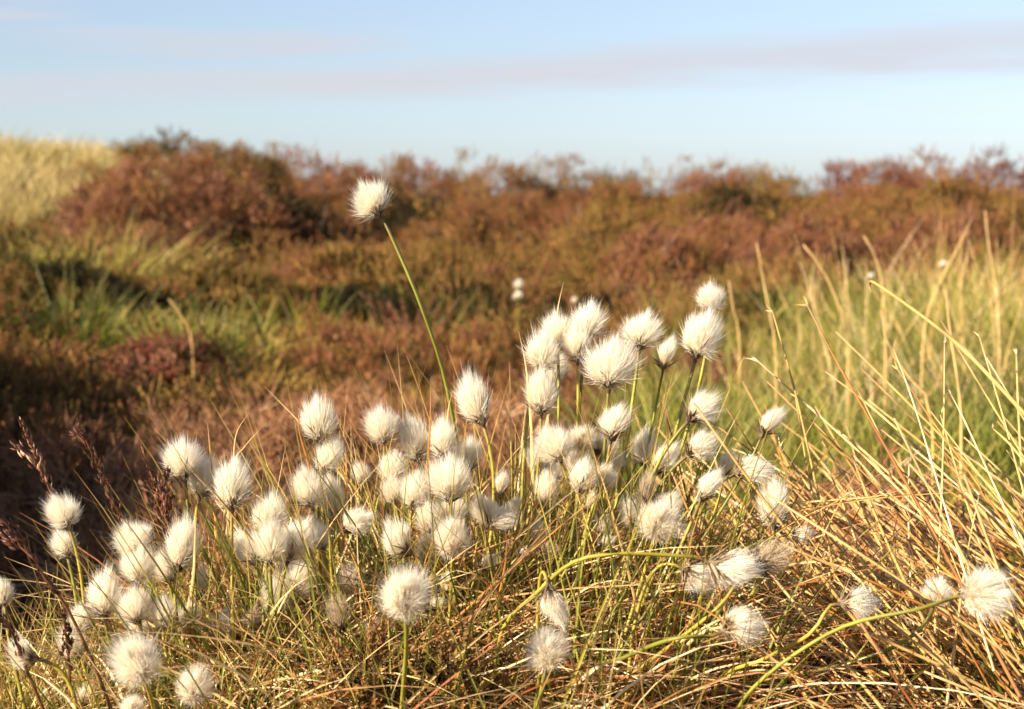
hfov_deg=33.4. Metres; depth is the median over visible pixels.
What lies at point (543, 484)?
cotton grass
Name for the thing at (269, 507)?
cotton grass
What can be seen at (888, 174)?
heather bush
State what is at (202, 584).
cotton grass
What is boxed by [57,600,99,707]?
cotton grass
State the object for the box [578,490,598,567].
cotton grass
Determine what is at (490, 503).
cotton grass
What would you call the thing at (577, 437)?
cotton grass
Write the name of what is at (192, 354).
reed
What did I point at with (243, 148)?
heather bush
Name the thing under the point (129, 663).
cotton grass
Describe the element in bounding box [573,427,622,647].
cotton grass
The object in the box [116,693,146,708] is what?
cotton grass
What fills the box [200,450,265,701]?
cotton grass
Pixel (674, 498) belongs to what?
cotton grass
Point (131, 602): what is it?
cotton grass
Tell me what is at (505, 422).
grass tuft
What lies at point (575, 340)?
cotton grass
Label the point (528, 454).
cotton grass
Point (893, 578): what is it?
straw stalk
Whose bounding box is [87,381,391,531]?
heather bush
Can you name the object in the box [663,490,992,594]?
dead sedge
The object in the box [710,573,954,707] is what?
cotton grass
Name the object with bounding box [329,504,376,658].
cotton grass
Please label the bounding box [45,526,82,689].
cotton grass
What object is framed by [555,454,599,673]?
cotton grass
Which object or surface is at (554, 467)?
cotton grass
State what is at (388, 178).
heather bush
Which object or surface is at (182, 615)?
cotton grass
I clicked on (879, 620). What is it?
straw stalk
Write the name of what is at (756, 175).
heather bush
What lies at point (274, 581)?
cotton grass
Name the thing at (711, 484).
cotton grass
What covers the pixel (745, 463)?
cotton grass
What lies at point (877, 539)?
straw stalk
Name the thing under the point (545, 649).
cotton grass
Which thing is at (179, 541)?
cotton grass
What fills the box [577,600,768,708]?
cotton grass
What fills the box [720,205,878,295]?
heather bush
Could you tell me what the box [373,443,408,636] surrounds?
cotton grass
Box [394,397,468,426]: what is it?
heather bush
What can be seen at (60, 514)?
cotton grass
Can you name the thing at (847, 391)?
reed
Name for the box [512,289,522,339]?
cotton grass
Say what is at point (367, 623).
cotton grass
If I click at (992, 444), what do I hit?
green grass
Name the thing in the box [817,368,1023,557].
straw stalk
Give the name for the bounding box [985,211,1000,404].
reed
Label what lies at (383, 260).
heather bush
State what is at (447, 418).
dead sedge
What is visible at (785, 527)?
dead sedge
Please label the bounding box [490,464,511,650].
cotton grass
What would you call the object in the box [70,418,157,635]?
grass spike
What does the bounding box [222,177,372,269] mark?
heather bush
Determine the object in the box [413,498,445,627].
cotton grass
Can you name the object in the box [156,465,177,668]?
grass spike
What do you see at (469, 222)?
heather bush
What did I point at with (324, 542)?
cotton grass
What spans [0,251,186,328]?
heather bush
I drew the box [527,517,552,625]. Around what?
cotton grass
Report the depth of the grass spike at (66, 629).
1.00 m
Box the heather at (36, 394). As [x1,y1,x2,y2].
[0,318,1023,701]
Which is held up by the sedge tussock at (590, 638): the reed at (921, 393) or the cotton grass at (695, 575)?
the cotton grass at (695, 575)
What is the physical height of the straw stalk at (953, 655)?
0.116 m
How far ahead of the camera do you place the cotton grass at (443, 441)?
1.08 m
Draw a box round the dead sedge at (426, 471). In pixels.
[414,389,430,578]
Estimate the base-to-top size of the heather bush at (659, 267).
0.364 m
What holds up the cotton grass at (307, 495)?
on the sedge tussock at (590, 638)
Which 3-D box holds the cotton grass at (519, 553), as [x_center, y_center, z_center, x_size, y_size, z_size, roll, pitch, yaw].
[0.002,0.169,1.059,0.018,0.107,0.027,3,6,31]
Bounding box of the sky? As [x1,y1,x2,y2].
[0,0,1023,195]
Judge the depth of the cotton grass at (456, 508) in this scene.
1.07 m
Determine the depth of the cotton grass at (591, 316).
1.12 m
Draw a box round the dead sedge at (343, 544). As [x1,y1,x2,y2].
[340,457,346,572]
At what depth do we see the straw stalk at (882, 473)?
1.11 m
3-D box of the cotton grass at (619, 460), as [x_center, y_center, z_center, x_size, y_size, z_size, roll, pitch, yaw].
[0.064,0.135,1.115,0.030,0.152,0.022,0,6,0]
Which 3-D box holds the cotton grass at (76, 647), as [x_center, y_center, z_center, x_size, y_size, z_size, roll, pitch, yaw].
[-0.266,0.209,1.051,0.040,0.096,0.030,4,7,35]
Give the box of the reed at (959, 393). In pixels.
[945,291,962,513]
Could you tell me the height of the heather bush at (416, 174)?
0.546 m
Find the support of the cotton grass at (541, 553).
on the sedge tussock at (590, 638)
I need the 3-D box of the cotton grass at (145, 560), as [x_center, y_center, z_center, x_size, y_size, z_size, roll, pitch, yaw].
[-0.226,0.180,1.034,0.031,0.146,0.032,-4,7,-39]
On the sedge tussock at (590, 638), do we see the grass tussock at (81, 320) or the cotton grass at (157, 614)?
the cotton grass at (157, 614)
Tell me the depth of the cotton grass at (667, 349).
1.10 m
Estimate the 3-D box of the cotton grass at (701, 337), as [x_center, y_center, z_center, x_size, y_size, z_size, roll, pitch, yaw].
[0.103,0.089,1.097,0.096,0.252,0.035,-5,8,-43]
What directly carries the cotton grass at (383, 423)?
on the sedge tussock at (590, 638)
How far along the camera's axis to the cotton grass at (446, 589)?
1.04 m
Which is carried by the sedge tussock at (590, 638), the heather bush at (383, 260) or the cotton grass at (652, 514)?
the cotton grass at (652, 514)
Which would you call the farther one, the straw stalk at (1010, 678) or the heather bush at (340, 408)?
the heather bush at (340, 408)
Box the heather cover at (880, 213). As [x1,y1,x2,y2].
[0,137,1023,453]
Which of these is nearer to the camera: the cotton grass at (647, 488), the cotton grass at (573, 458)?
the cotton grass at (647, 488)
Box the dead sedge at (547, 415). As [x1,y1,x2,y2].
[542,282,563,477]
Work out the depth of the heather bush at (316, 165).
9.15 m
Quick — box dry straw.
[520,321,1023,708]
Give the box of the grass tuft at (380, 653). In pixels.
[290,610,433,708]
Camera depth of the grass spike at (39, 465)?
1.05 m
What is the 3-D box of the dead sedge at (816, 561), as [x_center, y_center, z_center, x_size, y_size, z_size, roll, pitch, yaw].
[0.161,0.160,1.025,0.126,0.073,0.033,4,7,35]
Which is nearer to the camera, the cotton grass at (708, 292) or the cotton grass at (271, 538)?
the cotton grass at (271, 538)
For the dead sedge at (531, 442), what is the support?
on the sedge tussock at (590, 638)
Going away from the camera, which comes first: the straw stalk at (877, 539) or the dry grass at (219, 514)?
the straw stalk at (877, 539)
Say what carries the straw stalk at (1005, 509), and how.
on the dry straw
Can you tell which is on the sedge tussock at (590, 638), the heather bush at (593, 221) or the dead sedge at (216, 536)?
the dead sedge at (216, 536)
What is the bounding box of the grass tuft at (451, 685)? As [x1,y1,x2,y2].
[391,621,531,708]
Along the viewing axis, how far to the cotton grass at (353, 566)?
1.07 m
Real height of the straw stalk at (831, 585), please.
0.095 m
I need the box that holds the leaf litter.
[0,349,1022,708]
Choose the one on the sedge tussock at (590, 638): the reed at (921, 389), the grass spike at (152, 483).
the grass spike at (152, 483)
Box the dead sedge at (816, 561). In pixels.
[682,560,878,704]
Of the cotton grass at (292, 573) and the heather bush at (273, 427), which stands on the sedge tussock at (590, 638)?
the cotton grass at (292, 573)
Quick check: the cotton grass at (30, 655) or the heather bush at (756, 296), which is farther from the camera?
the heather bush at (756, 296)
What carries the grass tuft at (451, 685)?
on the sedge tussock at (590, 638)
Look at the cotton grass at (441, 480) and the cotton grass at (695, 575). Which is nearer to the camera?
the cotton grass at (695, 575)
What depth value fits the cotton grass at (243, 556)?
1.05 m
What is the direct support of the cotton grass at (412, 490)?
on the sedge tussock at (590, 638)
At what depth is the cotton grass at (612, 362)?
1.08 m
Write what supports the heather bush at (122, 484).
on the ground at (870, 687)
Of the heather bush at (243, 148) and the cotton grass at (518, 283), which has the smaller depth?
the cotton grass at (518, 283)
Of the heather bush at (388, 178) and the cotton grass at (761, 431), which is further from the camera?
the heather bush at (388, 178)
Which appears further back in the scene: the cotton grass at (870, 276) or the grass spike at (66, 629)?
the cotton grass at (870, 276)
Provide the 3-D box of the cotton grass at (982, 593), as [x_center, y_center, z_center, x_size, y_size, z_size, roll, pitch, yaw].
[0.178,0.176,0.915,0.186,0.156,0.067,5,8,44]
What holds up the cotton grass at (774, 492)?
on the sedge tussock at (590, 638)
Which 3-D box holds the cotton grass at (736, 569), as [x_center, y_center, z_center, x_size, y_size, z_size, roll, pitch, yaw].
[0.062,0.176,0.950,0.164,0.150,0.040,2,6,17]
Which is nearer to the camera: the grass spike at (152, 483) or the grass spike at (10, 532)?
the grass spike at (10, 532)
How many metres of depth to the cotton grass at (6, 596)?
1.03 m
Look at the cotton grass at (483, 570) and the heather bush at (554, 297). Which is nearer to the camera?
the cotton grass at (483, 570)
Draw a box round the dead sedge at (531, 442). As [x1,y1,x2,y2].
[519,334,533,521]
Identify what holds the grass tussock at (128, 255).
on the ground at (870, 687)
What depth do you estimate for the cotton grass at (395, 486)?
1.07 m
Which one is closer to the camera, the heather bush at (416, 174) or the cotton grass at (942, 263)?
the cotton grass at (942, 263)
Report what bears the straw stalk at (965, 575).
on the ground at (870, 687)
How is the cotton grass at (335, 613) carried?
on the sedge tussock at (590, 638)
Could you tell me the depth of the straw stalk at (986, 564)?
1.14 m
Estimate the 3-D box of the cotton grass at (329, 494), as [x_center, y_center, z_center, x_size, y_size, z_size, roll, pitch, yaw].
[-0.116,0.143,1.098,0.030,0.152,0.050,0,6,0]
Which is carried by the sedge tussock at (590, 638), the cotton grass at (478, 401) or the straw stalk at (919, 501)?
the cotton grass at (478, 401)
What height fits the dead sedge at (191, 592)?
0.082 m
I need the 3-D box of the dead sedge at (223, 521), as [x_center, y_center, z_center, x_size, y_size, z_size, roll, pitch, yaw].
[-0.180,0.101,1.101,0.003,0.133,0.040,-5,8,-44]
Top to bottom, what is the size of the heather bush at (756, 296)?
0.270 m
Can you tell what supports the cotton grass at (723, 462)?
on the sedge tussock at (590, 638)
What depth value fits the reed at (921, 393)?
3.00 m
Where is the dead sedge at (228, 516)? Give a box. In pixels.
[225,426,262,538]
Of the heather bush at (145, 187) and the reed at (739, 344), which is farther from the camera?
the heather bush at (145, 187)
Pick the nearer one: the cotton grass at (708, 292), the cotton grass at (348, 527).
the cotton grass at (348, 527)
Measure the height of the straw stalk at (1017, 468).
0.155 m
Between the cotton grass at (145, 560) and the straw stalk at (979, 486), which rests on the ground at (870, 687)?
the straw stalk at (979, 486)
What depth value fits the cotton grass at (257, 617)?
1.02 m
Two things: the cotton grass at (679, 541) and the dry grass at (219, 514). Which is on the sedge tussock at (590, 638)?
the cotton grass at (679, 541)
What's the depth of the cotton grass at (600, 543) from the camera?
1.06 m
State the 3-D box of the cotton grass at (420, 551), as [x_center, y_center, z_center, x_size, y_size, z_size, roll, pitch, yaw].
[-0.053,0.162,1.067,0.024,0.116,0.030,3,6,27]
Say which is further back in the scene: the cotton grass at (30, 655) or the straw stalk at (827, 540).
the straw stalk at (827, 540)
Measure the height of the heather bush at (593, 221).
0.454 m
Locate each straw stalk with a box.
[688,459,891,645]
[732,432,968,708]
[747,357,1022,619]
[766,306,857,697]
[778,436,920,708]
[789,393,836,600]
[798,296,1023,706]
[816,415,1023,647]
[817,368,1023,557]
[824,456,905,705]
[830,463,962,708]
[869,280,1023,415]
[873,495,1021,640]
[885,572,1016,662]
[892,342,995,671]
[893,363,1023,553]
[917,560,1023,623]
[930,340,946,703]
[938,406,1023,676]
[945,489,982,708]
[948,389,1023,552]
[973,331,1023,494]
[990,424,1023,462]
[1014,349,1023,523]
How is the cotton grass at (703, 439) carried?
on the sedge tussock at (590, 638)
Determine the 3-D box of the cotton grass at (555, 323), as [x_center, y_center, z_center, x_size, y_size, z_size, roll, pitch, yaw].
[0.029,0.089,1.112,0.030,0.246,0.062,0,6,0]
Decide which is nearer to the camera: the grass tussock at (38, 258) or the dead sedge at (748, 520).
the dead sedge at (748, 520)
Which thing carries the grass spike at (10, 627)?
on the sedge tussock at (590, 638)
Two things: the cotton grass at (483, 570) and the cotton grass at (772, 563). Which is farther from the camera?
the cotton grass at (483, 570)
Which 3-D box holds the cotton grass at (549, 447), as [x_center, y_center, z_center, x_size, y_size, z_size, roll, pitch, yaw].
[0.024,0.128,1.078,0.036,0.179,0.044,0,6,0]
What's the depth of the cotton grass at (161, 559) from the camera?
1.06 m
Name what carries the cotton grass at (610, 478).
on the sedge tussock at (590, 638)
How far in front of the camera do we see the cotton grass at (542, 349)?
1.10 m
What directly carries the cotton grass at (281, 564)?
on the sedge tussock at (590, 638)
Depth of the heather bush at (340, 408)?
2.66 m
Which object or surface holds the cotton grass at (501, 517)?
on the sedge tussock at (590, 638)
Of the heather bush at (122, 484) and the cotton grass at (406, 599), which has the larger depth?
the heather bush at (122, 484)
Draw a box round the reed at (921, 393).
[920,219,971,410]
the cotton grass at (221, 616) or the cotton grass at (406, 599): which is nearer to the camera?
the cotton grass at (406, 599)
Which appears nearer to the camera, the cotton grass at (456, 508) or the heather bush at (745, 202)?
the cotton grass at (456, 508)
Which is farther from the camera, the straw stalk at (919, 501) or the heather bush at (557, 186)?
the heather bush at (557, 186)
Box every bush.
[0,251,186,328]
[0,409,293,645]
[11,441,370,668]
[19,132,315,274]
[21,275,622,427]
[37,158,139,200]
[74,324,238,405]
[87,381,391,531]
[101,124,212,185]
[174,262,325,320]
[194,139,284,191]
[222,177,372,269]
[234,138,321,191]
[235,141,393,225]
[235,368,466,506]
[287,279,454,339]
[297,236,460,299]
[318,150,423,230]
[340,173,466,248]
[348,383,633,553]
[349,148,479,221]
[387,187,544,267]
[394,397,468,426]
[405,271,536,332]
[430,144,562,229]
[441,313,541,360]
[485,192,668,280]
[501,150,600,225]
[524,281,631,322]
[560,156,667,215]
[580,218,739,308]
[652,153,756,211]
[679,180,794,255]
[693,281,821,350]
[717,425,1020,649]
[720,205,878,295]
[733,158,835,212]
[811,143,936,212]
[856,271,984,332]
[878,144,1009,204]
[927,142,1023,209]
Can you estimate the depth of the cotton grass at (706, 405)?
1.08 m
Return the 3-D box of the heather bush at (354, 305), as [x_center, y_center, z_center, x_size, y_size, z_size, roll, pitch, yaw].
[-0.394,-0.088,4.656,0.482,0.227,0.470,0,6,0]
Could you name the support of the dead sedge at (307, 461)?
on the sedge tussock at (590, 638)
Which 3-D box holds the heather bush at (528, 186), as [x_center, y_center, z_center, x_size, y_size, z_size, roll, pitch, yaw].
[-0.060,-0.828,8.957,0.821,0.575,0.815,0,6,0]
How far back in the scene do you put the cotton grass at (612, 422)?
1.08 m
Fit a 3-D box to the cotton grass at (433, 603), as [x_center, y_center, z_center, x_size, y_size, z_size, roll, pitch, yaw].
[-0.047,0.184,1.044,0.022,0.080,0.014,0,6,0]
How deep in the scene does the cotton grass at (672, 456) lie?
1.09 m
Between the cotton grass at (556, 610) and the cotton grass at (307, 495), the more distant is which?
the cotton grass at (307, 495)
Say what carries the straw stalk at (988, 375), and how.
on the ground at (870, 687)
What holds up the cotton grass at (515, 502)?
on the sedge tussock at (590, 638)
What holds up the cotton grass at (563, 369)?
on the sedge tussock at (590, 638)
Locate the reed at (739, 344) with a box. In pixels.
[728,281,740,429]
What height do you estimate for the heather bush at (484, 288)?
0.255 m
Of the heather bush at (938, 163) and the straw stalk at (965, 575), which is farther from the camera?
the heather bush at (938, 163)
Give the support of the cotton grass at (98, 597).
on the sedge tussock at (590, 638)
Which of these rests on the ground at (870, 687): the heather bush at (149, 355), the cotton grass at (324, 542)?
the heather bush at (149, 355)
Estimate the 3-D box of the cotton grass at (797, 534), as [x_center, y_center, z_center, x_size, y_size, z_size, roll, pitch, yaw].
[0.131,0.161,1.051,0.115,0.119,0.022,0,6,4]
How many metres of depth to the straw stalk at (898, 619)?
1.06 m
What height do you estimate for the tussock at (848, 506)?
0.352 m
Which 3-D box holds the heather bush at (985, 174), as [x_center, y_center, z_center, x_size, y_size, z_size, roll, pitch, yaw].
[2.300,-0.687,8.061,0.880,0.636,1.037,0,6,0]
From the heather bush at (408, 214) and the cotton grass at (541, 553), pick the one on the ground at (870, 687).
the heather bush at (408, 214)
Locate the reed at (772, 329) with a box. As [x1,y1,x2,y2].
[756,243,776,439]
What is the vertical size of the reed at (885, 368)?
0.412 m
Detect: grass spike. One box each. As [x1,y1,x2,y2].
[0,514,112,708]
[0,612,44,708]
[9,416,116,642]
[58,608,73,708]
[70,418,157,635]
[138,447,179,608]
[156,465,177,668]
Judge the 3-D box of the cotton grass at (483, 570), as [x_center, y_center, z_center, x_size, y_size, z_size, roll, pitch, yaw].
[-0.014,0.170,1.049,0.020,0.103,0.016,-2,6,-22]
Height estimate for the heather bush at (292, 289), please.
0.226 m
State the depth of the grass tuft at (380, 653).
0.96 m
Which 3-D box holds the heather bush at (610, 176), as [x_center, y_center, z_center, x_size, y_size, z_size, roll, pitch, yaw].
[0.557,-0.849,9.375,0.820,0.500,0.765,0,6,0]
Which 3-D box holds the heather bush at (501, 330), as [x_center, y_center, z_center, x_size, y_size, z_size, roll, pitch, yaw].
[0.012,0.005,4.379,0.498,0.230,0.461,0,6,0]
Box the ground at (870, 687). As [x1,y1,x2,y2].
[0,177,1023,708]
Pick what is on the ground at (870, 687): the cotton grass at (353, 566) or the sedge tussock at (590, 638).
the sedge tussock at (590, 638)
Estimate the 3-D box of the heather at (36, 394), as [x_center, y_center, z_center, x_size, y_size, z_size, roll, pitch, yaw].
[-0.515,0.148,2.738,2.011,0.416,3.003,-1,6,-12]
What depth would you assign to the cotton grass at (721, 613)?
1.04 m
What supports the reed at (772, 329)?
on the ground at (870, 687)
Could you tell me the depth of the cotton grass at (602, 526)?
1.09 m
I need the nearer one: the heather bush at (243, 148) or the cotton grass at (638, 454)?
the cotton grass at (638, 454)
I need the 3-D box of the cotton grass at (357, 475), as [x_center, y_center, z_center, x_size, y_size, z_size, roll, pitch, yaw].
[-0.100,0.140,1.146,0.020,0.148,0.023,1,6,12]
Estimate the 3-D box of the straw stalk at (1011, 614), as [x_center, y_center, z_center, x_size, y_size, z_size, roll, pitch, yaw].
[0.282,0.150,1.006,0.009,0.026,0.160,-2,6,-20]
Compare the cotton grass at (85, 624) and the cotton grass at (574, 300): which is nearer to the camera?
the cotton grass at (85, 624)
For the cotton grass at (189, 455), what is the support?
on the sedge tussock at (590, 638)
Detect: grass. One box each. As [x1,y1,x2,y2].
[0,124,195,243]
[0,577,26,708]
[1,629,78,708]
[40,488,86,687]
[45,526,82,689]
[51,624,92,686]
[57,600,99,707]
[65,679,97,708]
[76,210,1023,573]
[77,561,144,704]
[99,623,166,708]
[108,582,158,708]
[109,517,171,707]
[113,539,161,705]
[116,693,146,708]
[122,620,153,641]
[149,590,183,708]
[151,544,185,705]
[155,432,209,669]
[156,512,210,706]
[170,656,219,708]
[172,599,204,706]
[181,559,226,686]
[187,451,222,656]
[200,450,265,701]
[205,603,240,691]
[228,525,265,708]
[233,605,266,694]
[249,484,290,704]
[250,512,291,708]
[253,566,302,672]
[275,555,307,705]
[277,513,321,674]
[284,391,342,600]
[285,460,327,668]
[285,558,315,685]
[302,586,354,699]
[309,519,332,702]
[310,432,347,656]
[315,469,349,582]
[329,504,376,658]
[334,556,369,635]
[346,174,471,627]
[348,459,377,597]
[355,615,379,659]
[360,401,409,580]
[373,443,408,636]
[374,557,438,708]
[377,515,424,663]
[378,472,405,568]
[391,464,432,628]
[396,411,431,636]
[412,530,443,628]
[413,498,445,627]
[417,597,447,630]
[420,447,476,707]
[424,404,463,626]
[424,507,476,662]
[426,570,449,656]
[437,497,468,638]
[451,359,495,679]
[452,431,484,591]
[466,490,498,662]
[470,550,501,669]
[473,502,522,699]
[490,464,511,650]
[493,542,767,707]
[497,497,526,613]
[501,545,530,652]
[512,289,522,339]
[512,352,569,610]
[514,279,522,333]
[517,538,561,641]
[519,361,561,635]
[519,618,577,708]
[520,317,572,619]
[522,440,551,571]
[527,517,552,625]
[528,421,574,673]
[530,570,574,697]
[531,465,560,584]
[534,460,564,626]
[536,305,571,566]
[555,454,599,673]
[557,423,597,588]
[560,318,598,586]
[564,446,594,526]
[566,295,611,576]
[569,534,617,635]
[571,297,576,304]
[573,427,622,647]
[573,462,620,666]
[575,330,646,665]
[576,508,614,659]
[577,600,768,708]
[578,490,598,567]
[586,450,631,589]
[588,398,644,599]
[596,524,798,704]
[603,465,659,659]
[604,301,666,579]
[605,492,684,701]
[611,492,638,644]
[616,384,723,654]
[617,486,686,701]
[622,331,681,587]
[624,556,721,708]
[627,422,659,479]
[632,426,721,601]
[633,466,725,686]
[634,524,697,648]
[637,594,732,702]
[639,297,728,580]
[641,438,683,483]
[645,276,727,561]
[646,404,791,643]
[651,440,737,627]
[651,447,778,569]
[664,520,819,633]
[676,475,800,694]
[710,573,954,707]
[711,575,884,708]
[737,562,1017,708]
[867,273,873,357]
[938,260,946,329]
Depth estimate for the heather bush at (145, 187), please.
5.82 m
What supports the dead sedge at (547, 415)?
on the sedge tussock at (590, 638)
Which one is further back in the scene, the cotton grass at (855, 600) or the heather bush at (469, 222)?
the heather bush at (469, 222)
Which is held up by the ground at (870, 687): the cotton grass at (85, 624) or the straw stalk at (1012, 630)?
the straw stalk at (1012, 630)
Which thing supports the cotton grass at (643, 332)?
on the sedge tussock at (590, 638)
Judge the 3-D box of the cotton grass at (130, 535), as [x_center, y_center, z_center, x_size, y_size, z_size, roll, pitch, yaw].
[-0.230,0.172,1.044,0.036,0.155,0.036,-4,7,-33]
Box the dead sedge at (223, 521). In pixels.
[217,411,249,597]
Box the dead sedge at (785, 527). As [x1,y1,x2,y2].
[681,477,878,632]
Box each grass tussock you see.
[0,195,266,287]
[0,259,208,370]
[1,227,140,293]
[64,284,324,368]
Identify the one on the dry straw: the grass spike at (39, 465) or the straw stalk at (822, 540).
the straw stalk at (822, 540)
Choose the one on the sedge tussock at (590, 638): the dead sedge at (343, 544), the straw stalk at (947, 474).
the dead sedge at (343, 544)
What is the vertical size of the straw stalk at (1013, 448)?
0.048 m
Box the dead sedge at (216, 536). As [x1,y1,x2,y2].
[207,423,222,606]
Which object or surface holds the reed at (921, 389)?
on the ground at (870, 687)
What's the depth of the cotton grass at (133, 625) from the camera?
1.06 m
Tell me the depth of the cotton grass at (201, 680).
0.94 m
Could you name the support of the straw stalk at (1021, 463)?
on the dry straw
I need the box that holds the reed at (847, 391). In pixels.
[803,244,848,429]
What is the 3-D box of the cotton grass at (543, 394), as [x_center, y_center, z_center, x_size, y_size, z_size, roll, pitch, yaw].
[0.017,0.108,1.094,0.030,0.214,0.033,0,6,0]
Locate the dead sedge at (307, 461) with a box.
[298,391,321,560]
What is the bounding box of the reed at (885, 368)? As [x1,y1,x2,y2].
[863,236,886,448]
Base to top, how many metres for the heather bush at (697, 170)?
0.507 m
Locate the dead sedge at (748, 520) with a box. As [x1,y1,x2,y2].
[670,483,920,578]
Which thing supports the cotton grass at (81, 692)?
on the sedge tussock at (590, 638)
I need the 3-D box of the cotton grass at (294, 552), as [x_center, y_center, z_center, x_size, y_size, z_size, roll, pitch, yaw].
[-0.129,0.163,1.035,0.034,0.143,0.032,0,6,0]
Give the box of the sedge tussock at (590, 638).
[0,336,1023,708]
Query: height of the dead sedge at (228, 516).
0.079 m
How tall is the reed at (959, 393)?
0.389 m
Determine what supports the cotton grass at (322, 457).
on the sedge tussock at (590, 638)
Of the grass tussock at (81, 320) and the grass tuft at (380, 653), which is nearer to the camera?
the grass tuft at (380, 653)
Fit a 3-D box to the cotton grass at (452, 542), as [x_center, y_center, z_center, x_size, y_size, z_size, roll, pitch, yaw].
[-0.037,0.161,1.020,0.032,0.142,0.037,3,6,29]
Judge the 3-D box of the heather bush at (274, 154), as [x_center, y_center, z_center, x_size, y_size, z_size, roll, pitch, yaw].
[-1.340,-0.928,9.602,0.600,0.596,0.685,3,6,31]
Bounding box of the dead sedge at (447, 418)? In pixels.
[443,394,451,502]
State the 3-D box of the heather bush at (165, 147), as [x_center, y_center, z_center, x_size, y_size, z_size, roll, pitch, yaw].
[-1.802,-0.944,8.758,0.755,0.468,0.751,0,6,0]
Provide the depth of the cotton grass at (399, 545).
1.04 m
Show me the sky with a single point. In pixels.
(800, 84)
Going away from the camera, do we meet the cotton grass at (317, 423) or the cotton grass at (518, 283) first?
the cotton grass at (317, 423)
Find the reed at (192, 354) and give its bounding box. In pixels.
[168,299,194,423]
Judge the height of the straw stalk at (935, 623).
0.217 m
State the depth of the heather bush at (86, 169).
7.77 m
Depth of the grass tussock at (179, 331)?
3.88 m
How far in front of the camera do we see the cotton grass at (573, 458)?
1.10 m
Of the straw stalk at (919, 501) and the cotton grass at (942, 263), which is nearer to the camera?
the straw stalk at (919, 501)
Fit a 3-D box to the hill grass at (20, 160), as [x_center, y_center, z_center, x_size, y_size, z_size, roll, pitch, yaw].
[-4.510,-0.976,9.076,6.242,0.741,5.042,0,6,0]
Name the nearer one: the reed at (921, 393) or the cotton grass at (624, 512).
the cotton grass at (624, 512)
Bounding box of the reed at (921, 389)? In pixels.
[880,310,934,502]
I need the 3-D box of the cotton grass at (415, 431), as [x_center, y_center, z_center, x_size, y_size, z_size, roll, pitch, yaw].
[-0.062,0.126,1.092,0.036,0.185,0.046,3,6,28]
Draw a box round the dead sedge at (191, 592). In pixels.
[181,514,196,640]
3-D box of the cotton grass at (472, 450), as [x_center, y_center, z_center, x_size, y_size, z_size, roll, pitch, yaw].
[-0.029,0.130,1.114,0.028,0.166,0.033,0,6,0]
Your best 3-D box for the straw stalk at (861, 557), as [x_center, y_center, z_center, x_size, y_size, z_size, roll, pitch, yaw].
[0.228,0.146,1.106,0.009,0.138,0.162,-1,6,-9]
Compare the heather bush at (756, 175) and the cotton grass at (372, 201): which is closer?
the cotton grass at (372, 201)
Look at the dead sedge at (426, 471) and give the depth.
1.06 m

